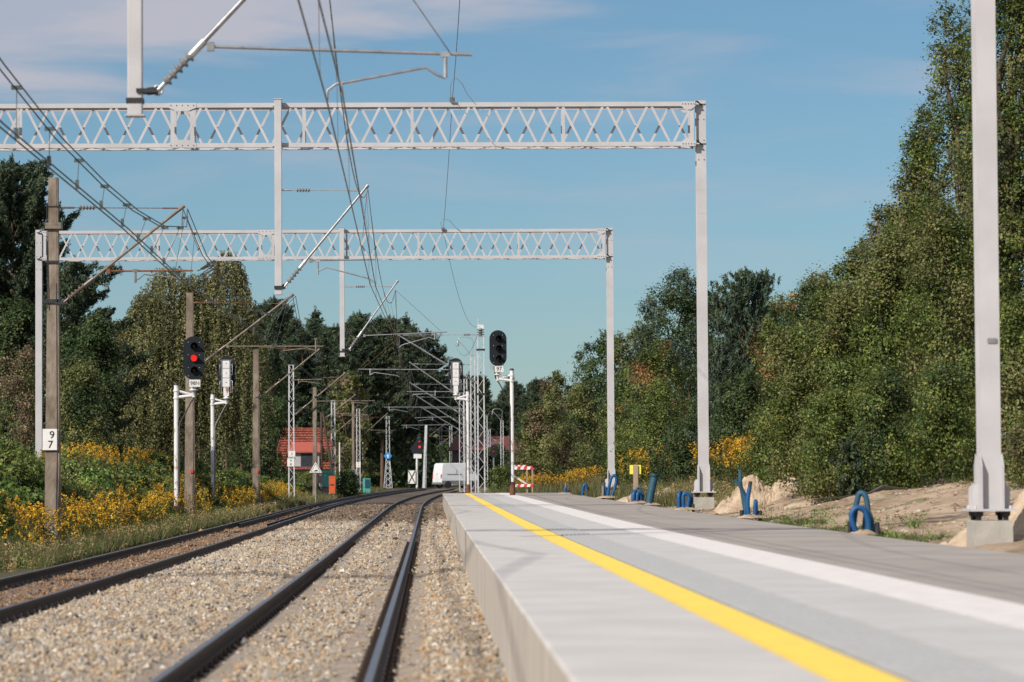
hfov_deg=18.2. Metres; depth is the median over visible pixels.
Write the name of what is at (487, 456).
lattice mast
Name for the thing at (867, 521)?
conduit cluster
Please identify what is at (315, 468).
warning sign
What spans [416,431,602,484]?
undergrowth
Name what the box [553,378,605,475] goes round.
broadleaf tree
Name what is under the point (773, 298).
broadleaf tree
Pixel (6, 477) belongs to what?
shrub
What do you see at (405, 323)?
pine tree
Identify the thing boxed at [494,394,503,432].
pine tree
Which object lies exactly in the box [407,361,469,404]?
cantilever arm
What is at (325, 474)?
cabinet
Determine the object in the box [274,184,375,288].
cantilever arm
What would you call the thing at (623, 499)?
sand heap
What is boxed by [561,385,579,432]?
pine tree
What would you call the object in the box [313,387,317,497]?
concrete pole
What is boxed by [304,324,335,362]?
pine tree
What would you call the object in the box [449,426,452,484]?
lattice mast
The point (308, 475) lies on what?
shrub
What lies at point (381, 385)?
pine tree
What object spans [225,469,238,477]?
shrub
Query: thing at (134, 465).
shrub
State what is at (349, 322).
pine tree
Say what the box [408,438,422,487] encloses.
distant signal
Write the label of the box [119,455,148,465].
shrub
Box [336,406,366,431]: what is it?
cantilever arm
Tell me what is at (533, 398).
pine tree
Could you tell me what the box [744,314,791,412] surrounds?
broadleaf tree
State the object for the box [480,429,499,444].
cantilever arm
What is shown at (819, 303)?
broadleaf tree
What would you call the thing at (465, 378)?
pine tree
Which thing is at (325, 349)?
pine tree
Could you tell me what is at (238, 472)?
shrub
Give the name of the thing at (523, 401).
pine tree
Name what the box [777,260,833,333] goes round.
broadleaf tree
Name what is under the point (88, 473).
shrub
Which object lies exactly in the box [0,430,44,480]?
shrub
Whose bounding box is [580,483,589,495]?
conduit cluster
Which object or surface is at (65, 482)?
shrub
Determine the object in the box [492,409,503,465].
lattice mast
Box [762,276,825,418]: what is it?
broadleaf tree
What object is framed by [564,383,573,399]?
pine tree
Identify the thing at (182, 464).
shrub
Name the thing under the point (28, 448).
shrub
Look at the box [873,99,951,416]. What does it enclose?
broadleaf tree
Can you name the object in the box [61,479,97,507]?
shrub
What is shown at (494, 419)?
pine tree
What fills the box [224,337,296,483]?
broadleaf tree
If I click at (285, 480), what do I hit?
shrub
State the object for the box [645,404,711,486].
broadleaf tree
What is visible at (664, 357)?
broadleaf tree
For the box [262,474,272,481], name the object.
shrub
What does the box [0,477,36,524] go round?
shrub
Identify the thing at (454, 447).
house
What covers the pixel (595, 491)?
grass
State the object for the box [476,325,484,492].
lattice mast
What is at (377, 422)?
cantilever arm
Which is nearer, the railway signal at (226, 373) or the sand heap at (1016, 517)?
the sand heap at (1016, 517)
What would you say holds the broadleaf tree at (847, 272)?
on the ground at (946, 514)
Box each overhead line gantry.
[0,98,715,508]
[35,227,617,489]
[125,0,1016,545]
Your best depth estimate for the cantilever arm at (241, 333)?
114.41 m
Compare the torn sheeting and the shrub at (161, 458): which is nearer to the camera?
the torn sheeting
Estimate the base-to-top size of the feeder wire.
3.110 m
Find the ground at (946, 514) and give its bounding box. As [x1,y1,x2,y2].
[0,463,1023,577]
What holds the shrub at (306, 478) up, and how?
on the ground at (946, 514)
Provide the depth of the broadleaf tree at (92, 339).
133.17 m
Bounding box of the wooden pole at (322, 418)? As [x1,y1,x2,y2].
[320,412,335,492]
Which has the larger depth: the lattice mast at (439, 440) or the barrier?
the lattice mast at (439, 440)
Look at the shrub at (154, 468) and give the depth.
129.63 m
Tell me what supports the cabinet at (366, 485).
on the ground at (946, 514)
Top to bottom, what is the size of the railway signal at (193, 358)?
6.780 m
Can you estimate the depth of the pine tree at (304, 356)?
349.77 m
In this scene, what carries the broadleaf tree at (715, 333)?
on the ground at (946, 514)
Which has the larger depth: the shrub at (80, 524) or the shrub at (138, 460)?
the shrub at (138, 460)
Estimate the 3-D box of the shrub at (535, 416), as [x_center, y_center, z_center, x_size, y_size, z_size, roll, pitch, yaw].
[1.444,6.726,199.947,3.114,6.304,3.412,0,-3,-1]
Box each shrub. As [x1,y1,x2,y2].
[0,342,45,454]
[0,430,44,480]
[0,434,37,463]
[0,451,63,532]
[0,467,29,524]
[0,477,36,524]
[0,490,21,529]
[0,523,25,549]
[32,460,75,504]
[33,480,76,515]
[34,455,44,470]
[37,444,75,462]
[41,444,103,468]
[42,456,94,469]
[61,451,133,507]
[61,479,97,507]
[61,505,99,532]
[62,471,95,505]
[81,478,118,506]
[89,453,118,471]
[92,463,140,497]
[102,456,135,471]
[108,467,140,514]
[117,464,161,495]
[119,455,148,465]
[120,456,152,474]
[127,457,170,477]
[132,481,164,508]
[141,448,184,475]
[143,467,181,503]
[151,504,181,518]
[153,470,184,484]
[157,464,181,475]
[157,483,172,508]
[160,446,198,473]
[160,470,199,494]
[162,474,199,504]
[181,455,210,475]
[183,468,221,500]
[184,476,207,498]
[205,467,245,497]
[205,493,230,510]
[217,481,230,496]
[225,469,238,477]
[225,470,260,496]
[230,467,247,478]
[260,478,267,484]
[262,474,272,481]
[274,475,290,483]
[290,480,307,491]
[299,476,310,482]
[300,473,312,480]
[306,485,312,492]
[335,466,365,497]
[473,443,514,485]
[483,463,515,492]
[514,401,555,478]
[1001,407,1023,489]
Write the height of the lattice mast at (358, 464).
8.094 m
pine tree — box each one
[0,152,102,448]
[18,255,155,446]
[221,307,248,468]
[242,315,274,473]
[253,300,265,319]
[255,294,299,449]
[259,326,284,409]
[266,318,294,472]
[274,333,312,438]
[279,326,335,427]
[292,320,320,427]
[294,317,309,342]
[301,326,342,443]
[304,306,326,327]
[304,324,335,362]
[318,324,338,396]
[325,314,383,467]
[328,330,357,470]
[329,324,339,343]
[337,309,375,349]
[340,316,369,439]
[354,313,411,486]
[361,324,385,457]
[374,314,415,471]
[390,327,428,458]
[392,315,404,440]
[398,312,432,440]
[404,323,439,443]
[418,328,463,450]
[420,399,436,440]
[430,381,453,446]
[431,383,465,452]
[448,381,473,437]
[453,372,499,482]
[463,373,473,386]
[487,404,499,435]
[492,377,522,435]
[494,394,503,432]
[496,383,524,435]
[514,393,529,435]
[517,383,525,393]
[524,382,542,399]
[525,377,544,402]
[526,392,547,434]
[538,384,550,440]
[560,398,567,425]
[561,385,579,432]
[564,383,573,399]
[623,313,671,448]
[685,335,749,479]
[692,266,795,449]
[825,432,866,496]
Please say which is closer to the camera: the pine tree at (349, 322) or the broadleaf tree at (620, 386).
the broadleaf tree at (620, 386)
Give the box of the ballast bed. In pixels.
[0,489,500,681]
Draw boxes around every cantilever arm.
[54,204,197,305]
[136,0,471,99]
[193,293,322,362]
[255,347,321,397]
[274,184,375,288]
[295,372,373,414]
[325,394,367,418]
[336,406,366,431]
[342,280,446,350]
[358,333,476,383]
[362,413,394,435]
[389,382,463,415]
[401,407,462,431]
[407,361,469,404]
[415,395,460,423]
[427,416,462,438]
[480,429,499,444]
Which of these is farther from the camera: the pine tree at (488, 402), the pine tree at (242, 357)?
the pine tree at (488, 402)
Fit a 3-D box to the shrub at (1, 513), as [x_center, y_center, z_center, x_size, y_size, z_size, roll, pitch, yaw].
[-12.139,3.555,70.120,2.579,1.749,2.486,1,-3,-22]
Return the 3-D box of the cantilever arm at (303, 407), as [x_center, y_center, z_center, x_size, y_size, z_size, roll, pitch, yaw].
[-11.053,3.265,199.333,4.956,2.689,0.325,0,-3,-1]
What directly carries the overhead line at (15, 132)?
hanging from the cantilever arm at (91, 279)
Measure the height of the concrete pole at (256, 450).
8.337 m
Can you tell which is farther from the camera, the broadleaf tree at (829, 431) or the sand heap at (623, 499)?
the sand heap at (623, 499)
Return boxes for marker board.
[630,465,640,489]
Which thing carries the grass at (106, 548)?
on the ground at (946, 514)
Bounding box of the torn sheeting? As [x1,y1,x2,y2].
[817,485,932,498]
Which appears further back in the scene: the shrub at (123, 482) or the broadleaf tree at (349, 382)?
the broadleaf tree at (349, 382)
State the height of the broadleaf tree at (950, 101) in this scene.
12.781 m
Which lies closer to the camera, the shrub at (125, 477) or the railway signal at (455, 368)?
the shrub at (125, 477)
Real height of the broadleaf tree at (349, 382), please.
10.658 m
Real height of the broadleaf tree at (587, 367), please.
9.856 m
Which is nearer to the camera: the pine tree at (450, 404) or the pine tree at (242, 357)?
the pine tree at (242, 357)
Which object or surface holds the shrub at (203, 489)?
on the ground at (946, 514)
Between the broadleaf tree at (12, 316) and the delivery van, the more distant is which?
the delivery van
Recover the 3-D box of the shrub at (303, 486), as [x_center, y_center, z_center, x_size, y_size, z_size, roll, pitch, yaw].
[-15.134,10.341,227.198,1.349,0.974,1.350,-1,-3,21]
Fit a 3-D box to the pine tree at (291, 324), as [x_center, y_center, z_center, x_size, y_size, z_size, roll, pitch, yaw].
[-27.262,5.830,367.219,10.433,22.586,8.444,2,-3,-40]
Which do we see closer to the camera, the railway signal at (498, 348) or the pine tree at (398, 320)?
the railway signal at (498, 348)
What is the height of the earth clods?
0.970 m
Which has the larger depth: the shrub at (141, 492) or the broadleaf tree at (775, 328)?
the shrub at (141, 492)
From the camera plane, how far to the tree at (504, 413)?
502.08 m
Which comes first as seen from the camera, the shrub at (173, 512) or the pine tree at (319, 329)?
the shrub at (173, 512)
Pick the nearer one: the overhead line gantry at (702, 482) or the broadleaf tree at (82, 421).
the overhead line gantry at (702, 482)
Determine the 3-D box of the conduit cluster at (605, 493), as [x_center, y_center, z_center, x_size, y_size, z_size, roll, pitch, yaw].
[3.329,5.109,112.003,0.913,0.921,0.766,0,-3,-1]
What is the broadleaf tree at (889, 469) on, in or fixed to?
on the ground at (946, 514)
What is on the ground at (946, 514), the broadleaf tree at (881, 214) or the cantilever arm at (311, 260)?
the broadleaf tree at (881, 214)
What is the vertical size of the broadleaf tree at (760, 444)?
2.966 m
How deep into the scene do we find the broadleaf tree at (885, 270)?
73.01 m
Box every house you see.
[270,428,340,473]
[448,436,536,473]
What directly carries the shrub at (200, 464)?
on the ground at (946, 514)
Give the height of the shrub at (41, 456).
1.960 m
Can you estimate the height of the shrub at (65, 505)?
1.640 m
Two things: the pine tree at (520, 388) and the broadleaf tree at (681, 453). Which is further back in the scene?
the pine tree at (520, 388)
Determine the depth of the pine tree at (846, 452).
69.52 m
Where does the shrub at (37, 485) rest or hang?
on the ground at (946, 514)
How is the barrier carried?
on the ground at (946, 514)
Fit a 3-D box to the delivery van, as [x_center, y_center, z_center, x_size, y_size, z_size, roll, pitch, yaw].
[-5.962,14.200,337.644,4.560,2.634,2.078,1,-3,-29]
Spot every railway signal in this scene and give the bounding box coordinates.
[173,336,203,513]
[210,356,234,498]
[448,358,470,492]
[489,330,514,494]
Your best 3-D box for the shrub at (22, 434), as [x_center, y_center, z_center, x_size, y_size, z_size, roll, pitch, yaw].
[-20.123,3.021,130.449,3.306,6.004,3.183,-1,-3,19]
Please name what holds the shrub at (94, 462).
on the ground at (946, 514)
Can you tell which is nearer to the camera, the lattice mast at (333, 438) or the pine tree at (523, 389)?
the lattice mast at (333, 438)
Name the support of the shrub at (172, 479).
on the ground at (946, 514)
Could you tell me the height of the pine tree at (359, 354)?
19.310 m
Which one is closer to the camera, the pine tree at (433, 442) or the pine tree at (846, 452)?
the pine tree at (846, 452)
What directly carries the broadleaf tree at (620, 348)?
on the ground at (946, 514)
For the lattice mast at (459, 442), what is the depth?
291.64 m
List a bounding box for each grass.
[0,470,344,571]
[298,477,508,521]
[494,469,1018,543]
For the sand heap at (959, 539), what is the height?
0.404 m
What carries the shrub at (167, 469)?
on the ground at (946, 514)
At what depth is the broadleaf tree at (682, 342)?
135.90 m
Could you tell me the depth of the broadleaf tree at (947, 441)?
66.95 m
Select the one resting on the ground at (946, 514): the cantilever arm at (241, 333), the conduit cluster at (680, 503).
the conduit cluster at (680, 503)
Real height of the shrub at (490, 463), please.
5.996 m
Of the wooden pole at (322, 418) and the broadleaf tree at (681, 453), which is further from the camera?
the wooden pole at (322, 418)
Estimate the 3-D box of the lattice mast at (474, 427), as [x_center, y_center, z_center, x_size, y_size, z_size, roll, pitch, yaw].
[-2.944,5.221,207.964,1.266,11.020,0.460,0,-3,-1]
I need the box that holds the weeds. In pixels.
[0,471,987,572]
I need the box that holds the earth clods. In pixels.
[667,481,1023,541]
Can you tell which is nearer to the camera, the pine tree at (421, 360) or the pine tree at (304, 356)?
the pine tree at (304, 356)
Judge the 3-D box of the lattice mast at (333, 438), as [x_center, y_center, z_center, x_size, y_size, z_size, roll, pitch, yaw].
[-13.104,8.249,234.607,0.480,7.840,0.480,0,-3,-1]
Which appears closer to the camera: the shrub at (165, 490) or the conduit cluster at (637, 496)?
the conduit cluster at (637, 496)
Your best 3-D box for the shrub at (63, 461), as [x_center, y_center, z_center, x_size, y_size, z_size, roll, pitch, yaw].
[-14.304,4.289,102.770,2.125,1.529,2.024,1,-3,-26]
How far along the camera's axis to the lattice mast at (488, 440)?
394.76 m
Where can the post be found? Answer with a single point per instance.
(339, 459)
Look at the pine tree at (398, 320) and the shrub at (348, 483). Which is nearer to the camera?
the shrub at (348, 483)
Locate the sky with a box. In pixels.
[0,0,1023,435]
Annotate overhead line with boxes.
[0,58,369,415]
[297,0,420,421]
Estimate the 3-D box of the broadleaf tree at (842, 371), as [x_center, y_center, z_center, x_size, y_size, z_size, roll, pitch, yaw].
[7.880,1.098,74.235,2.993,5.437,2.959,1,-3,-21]
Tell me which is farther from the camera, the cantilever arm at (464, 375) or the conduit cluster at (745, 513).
the cantilever arm at (464, 375)
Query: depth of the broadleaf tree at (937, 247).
71.11 m
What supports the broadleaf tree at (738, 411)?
on the ground at (946, 514)
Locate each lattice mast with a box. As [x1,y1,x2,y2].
[287,365,294,495]
[331,400,335,493]
[356,409,360,489]
[384,416,392,488]
[439,427,441,462]
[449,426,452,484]
[457,337,475,492]
[458,393,465,491]
[463,379,466,491]
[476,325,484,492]
[485,419,488,489]
[488,429,490,476]
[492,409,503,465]
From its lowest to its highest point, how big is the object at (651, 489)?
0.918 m
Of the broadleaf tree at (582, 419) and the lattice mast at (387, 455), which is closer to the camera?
the broadleaf tree at (582, 419)
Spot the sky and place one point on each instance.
(808, 102)
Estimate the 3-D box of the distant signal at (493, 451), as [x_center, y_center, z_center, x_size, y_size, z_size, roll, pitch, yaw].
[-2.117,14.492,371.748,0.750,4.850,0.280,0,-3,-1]
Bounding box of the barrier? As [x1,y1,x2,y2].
[514,465,532,493]
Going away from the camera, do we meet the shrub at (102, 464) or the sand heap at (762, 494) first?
the sand heap at (762, 494)
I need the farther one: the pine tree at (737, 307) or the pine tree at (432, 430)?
the pine tree at (432, 430)
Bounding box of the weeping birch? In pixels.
[107,250,277,468]
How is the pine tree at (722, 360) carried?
on the ground at (946, 514)
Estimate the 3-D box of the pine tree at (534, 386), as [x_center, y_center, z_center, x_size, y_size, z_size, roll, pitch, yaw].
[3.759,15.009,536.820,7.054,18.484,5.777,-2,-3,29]
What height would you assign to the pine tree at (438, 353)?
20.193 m
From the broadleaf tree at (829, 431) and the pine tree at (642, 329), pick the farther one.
the pine tree at (642, 329)
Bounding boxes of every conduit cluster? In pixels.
[561,483,570,493]
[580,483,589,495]
[596,474,617,498]
[629,486,645,504]
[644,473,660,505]
[673,490,698,511]
[733,470,765,520]
[848,490,879,535]
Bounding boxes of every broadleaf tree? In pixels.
[0,294,62,450]
[44,309,140,462]
[45,352,125,462]
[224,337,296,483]
[242,406,281,471]
[323,370,376,481]
[500,423,537,481]
[533,367,571,473]
[534,418,597,486]
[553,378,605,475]
[563,329,627,466]
[580,320,669,455]
[590,359,645,474]
[595,423,637,484]
[606,335,697,464]
[609,375,695,487]
[621,263,723,445]
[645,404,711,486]
[676,288,733,446]
[708,363,784,481]
[729,396,798,485]
[733,289,798,435]
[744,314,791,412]
[745,309,836,498]
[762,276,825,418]
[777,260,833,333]
[785,383,880,504]
[789,267,856,453]
[789,277,903,483]
[824,234,879,355]
[840,213,945,479]
[841,359,933,491]
[847,177,917,366]
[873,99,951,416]
[888,192,1012,479]
[897,354,975,487]
[901,0,1019,470]
[941,0,1023,476]
[966,286,1023,483]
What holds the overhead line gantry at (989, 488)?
on the ground at (946, 514)
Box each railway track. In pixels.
[0,485,458,624]
[150,485,486,681]
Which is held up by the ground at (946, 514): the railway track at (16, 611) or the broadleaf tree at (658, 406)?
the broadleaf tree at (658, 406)
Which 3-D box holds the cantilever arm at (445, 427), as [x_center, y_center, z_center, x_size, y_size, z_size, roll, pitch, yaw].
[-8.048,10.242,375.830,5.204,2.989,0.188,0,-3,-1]
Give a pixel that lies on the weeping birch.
(162, 366)
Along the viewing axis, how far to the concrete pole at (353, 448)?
249.57 m
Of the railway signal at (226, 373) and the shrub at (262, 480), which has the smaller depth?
the railway signal at (226, 373)
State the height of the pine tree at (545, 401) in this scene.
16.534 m
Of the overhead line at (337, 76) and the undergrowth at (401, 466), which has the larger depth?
the undergrowth at (401, 466)
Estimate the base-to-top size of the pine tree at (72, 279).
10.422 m
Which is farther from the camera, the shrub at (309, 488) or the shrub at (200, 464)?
the shrub at (309, 488)
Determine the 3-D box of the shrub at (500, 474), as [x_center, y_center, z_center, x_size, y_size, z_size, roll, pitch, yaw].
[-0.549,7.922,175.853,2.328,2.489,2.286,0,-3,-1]
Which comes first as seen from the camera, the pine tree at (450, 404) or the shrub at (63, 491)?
the shrub at (63, 491)
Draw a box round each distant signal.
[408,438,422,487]
[490,445,496,483]
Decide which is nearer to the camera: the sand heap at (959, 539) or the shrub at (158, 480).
the sand heap at (959, 539)
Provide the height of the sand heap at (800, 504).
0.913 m
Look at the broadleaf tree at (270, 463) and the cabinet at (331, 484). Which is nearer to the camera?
the cabinet at (331, 484)
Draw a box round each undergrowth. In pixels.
[122,432,442,487]
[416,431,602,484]
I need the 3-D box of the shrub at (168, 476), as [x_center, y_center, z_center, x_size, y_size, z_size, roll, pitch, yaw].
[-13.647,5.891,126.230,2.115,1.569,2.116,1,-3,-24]
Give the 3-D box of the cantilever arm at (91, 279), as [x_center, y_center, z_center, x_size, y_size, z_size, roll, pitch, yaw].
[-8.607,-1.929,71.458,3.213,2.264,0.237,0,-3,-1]
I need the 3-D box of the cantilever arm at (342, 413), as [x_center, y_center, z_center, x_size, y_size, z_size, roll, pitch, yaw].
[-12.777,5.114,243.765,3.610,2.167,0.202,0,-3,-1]
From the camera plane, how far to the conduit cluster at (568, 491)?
144.91 m
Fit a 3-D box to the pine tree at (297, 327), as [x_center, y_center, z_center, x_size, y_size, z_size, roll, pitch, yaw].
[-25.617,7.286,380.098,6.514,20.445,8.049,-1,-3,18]
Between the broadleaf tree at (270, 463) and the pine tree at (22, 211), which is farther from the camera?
the broadleaf tree at (270, 463)
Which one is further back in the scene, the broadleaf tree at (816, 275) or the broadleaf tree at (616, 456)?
the broadleaf tree at (616, 456)
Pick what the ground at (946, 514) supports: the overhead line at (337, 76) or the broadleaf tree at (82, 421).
the broadleaf tree at (82, 421)
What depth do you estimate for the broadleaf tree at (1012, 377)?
61.99 m
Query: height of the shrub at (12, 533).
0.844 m
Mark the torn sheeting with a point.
(880, 487)
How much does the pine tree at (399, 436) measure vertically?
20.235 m
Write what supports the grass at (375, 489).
on the ground at (946, 514)
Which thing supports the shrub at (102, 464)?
on the ground at (946, 514)
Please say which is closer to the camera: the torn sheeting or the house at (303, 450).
the torn sheeting
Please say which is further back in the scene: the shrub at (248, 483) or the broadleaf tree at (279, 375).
the broadleaf tree at (279, 375)
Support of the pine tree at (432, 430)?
on the ground at (946, 514)
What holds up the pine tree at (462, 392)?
on the ground at (946, 514)
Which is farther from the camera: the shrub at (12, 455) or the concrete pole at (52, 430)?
the shrub at (12, 455)
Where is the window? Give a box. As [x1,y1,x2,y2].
[471,453,516,462]
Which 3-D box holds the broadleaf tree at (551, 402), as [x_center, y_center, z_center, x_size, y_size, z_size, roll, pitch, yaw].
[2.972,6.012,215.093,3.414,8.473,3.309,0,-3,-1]
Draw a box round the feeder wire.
[440,0,476,355]
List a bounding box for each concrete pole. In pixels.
[43,177,62,540]
[184,293,195,515]
[252,349,260,502]
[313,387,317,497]
[352,402,354,489]
[422,425,426,487]
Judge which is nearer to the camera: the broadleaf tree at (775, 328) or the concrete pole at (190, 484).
the broadleaf tree at (775, 328)
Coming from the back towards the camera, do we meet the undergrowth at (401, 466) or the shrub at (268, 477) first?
the undergrowth at (401, 466)
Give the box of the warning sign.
[309,461,322,502]
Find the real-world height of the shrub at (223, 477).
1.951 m
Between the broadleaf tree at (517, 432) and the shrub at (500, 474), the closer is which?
the shrub at (500, 474)
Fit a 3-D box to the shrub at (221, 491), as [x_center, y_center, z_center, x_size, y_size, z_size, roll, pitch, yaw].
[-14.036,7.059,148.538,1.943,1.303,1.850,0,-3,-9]
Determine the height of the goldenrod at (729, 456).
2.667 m
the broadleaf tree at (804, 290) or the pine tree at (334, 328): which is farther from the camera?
the pine tree at (334, 328)
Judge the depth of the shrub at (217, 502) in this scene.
133.72 m
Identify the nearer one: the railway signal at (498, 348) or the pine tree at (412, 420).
the railway signal at (498, 348)
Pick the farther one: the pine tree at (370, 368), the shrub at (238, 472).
the pine tree at (370, 368)
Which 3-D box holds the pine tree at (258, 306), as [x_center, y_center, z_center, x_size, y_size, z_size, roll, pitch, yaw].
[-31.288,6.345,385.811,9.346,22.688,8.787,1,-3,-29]
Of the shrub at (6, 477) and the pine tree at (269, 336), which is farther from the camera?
the pine tree at (269, 336)
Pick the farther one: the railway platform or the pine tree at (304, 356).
the pine tree at (304, 356)
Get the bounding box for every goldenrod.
[0,441,309,548]
[514,430,810,489]
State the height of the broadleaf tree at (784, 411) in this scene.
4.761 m
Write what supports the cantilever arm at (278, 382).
attached to the concrete pole at (256, 450)
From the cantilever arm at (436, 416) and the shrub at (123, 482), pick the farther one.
the cantilever arm at (436, 416)
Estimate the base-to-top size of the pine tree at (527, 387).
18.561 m
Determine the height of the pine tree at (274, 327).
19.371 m
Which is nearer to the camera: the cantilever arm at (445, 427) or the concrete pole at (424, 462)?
the concrete pole at (424, 462)
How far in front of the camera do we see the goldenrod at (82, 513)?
89.28 m
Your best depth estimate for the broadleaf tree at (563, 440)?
171.42 m
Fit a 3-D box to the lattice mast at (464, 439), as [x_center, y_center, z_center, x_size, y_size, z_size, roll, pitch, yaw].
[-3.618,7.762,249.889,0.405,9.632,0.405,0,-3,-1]
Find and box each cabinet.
[319,470,334,495]
[329,476,334,494]
[363,478,369,492]
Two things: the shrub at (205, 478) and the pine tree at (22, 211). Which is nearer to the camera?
the shrub at (205, 478)
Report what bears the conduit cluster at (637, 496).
on the ground at (946, 514)
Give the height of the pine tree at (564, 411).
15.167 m
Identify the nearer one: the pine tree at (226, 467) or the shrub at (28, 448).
the shrub at (28, 448)
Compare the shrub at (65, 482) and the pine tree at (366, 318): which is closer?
the shrub at (65, 482)
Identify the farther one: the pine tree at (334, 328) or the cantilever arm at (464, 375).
the pine tree at (334, 328)
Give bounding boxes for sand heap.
[616,488,676,501]
[713,474,800,513]
[780,475,1009,509]
[940,526,966,546]
[996,491,1023,534]
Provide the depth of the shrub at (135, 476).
108.64 m
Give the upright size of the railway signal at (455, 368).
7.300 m
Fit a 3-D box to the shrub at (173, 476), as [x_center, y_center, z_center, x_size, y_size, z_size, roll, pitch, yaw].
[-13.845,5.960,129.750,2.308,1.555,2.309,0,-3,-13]
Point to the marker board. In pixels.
(635, 470)
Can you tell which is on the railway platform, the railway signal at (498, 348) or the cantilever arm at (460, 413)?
the railway signal at (498, 348)
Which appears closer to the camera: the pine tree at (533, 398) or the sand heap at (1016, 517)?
the sand heap at (1016, 517)
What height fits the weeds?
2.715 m
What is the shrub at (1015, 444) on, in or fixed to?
on the ground at (946, 514)
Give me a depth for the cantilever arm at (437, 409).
291.89 m
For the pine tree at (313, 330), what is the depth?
367.11 m
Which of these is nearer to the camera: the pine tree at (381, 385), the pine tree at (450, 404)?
the pine tree at (381, 385)
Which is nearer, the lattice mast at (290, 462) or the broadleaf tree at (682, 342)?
the broadleaf tree at (682, 342)
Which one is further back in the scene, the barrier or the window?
the window
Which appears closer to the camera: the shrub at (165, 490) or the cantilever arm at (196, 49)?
the cantilever arm at (196, 49)
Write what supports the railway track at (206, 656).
on the ballast bed
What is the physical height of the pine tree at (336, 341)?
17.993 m
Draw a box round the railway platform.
[443,493,1023,681]
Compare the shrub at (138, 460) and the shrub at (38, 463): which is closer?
the shrub at (38, 463)
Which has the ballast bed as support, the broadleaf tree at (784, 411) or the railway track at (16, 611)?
the railway track at (16, 611)
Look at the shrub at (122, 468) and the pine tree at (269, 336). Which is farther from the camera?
the pine tree at (269, 336)
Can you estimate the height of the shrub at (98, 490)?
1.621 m
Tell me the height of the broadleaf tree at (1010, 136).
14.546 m
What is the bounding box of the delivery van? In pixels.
[432,463,476,487]
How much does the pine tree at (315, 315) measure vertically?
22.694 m
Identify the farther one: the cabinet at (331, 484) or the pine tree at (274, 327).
the pine tree at (274, 327)
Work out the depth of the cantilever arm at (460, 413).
249.93 m
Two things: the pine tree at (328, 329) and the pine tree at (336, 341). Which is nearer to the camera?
the pine tree at (336, 341)
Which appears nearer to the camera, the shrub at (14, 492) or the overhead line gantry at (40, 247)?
the shrub at (14, 492)
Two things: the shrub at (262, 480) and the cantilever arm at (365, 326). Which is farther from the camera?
the shrub at (262, 480)
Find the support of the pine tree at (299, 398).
on the ground at (946, 514)

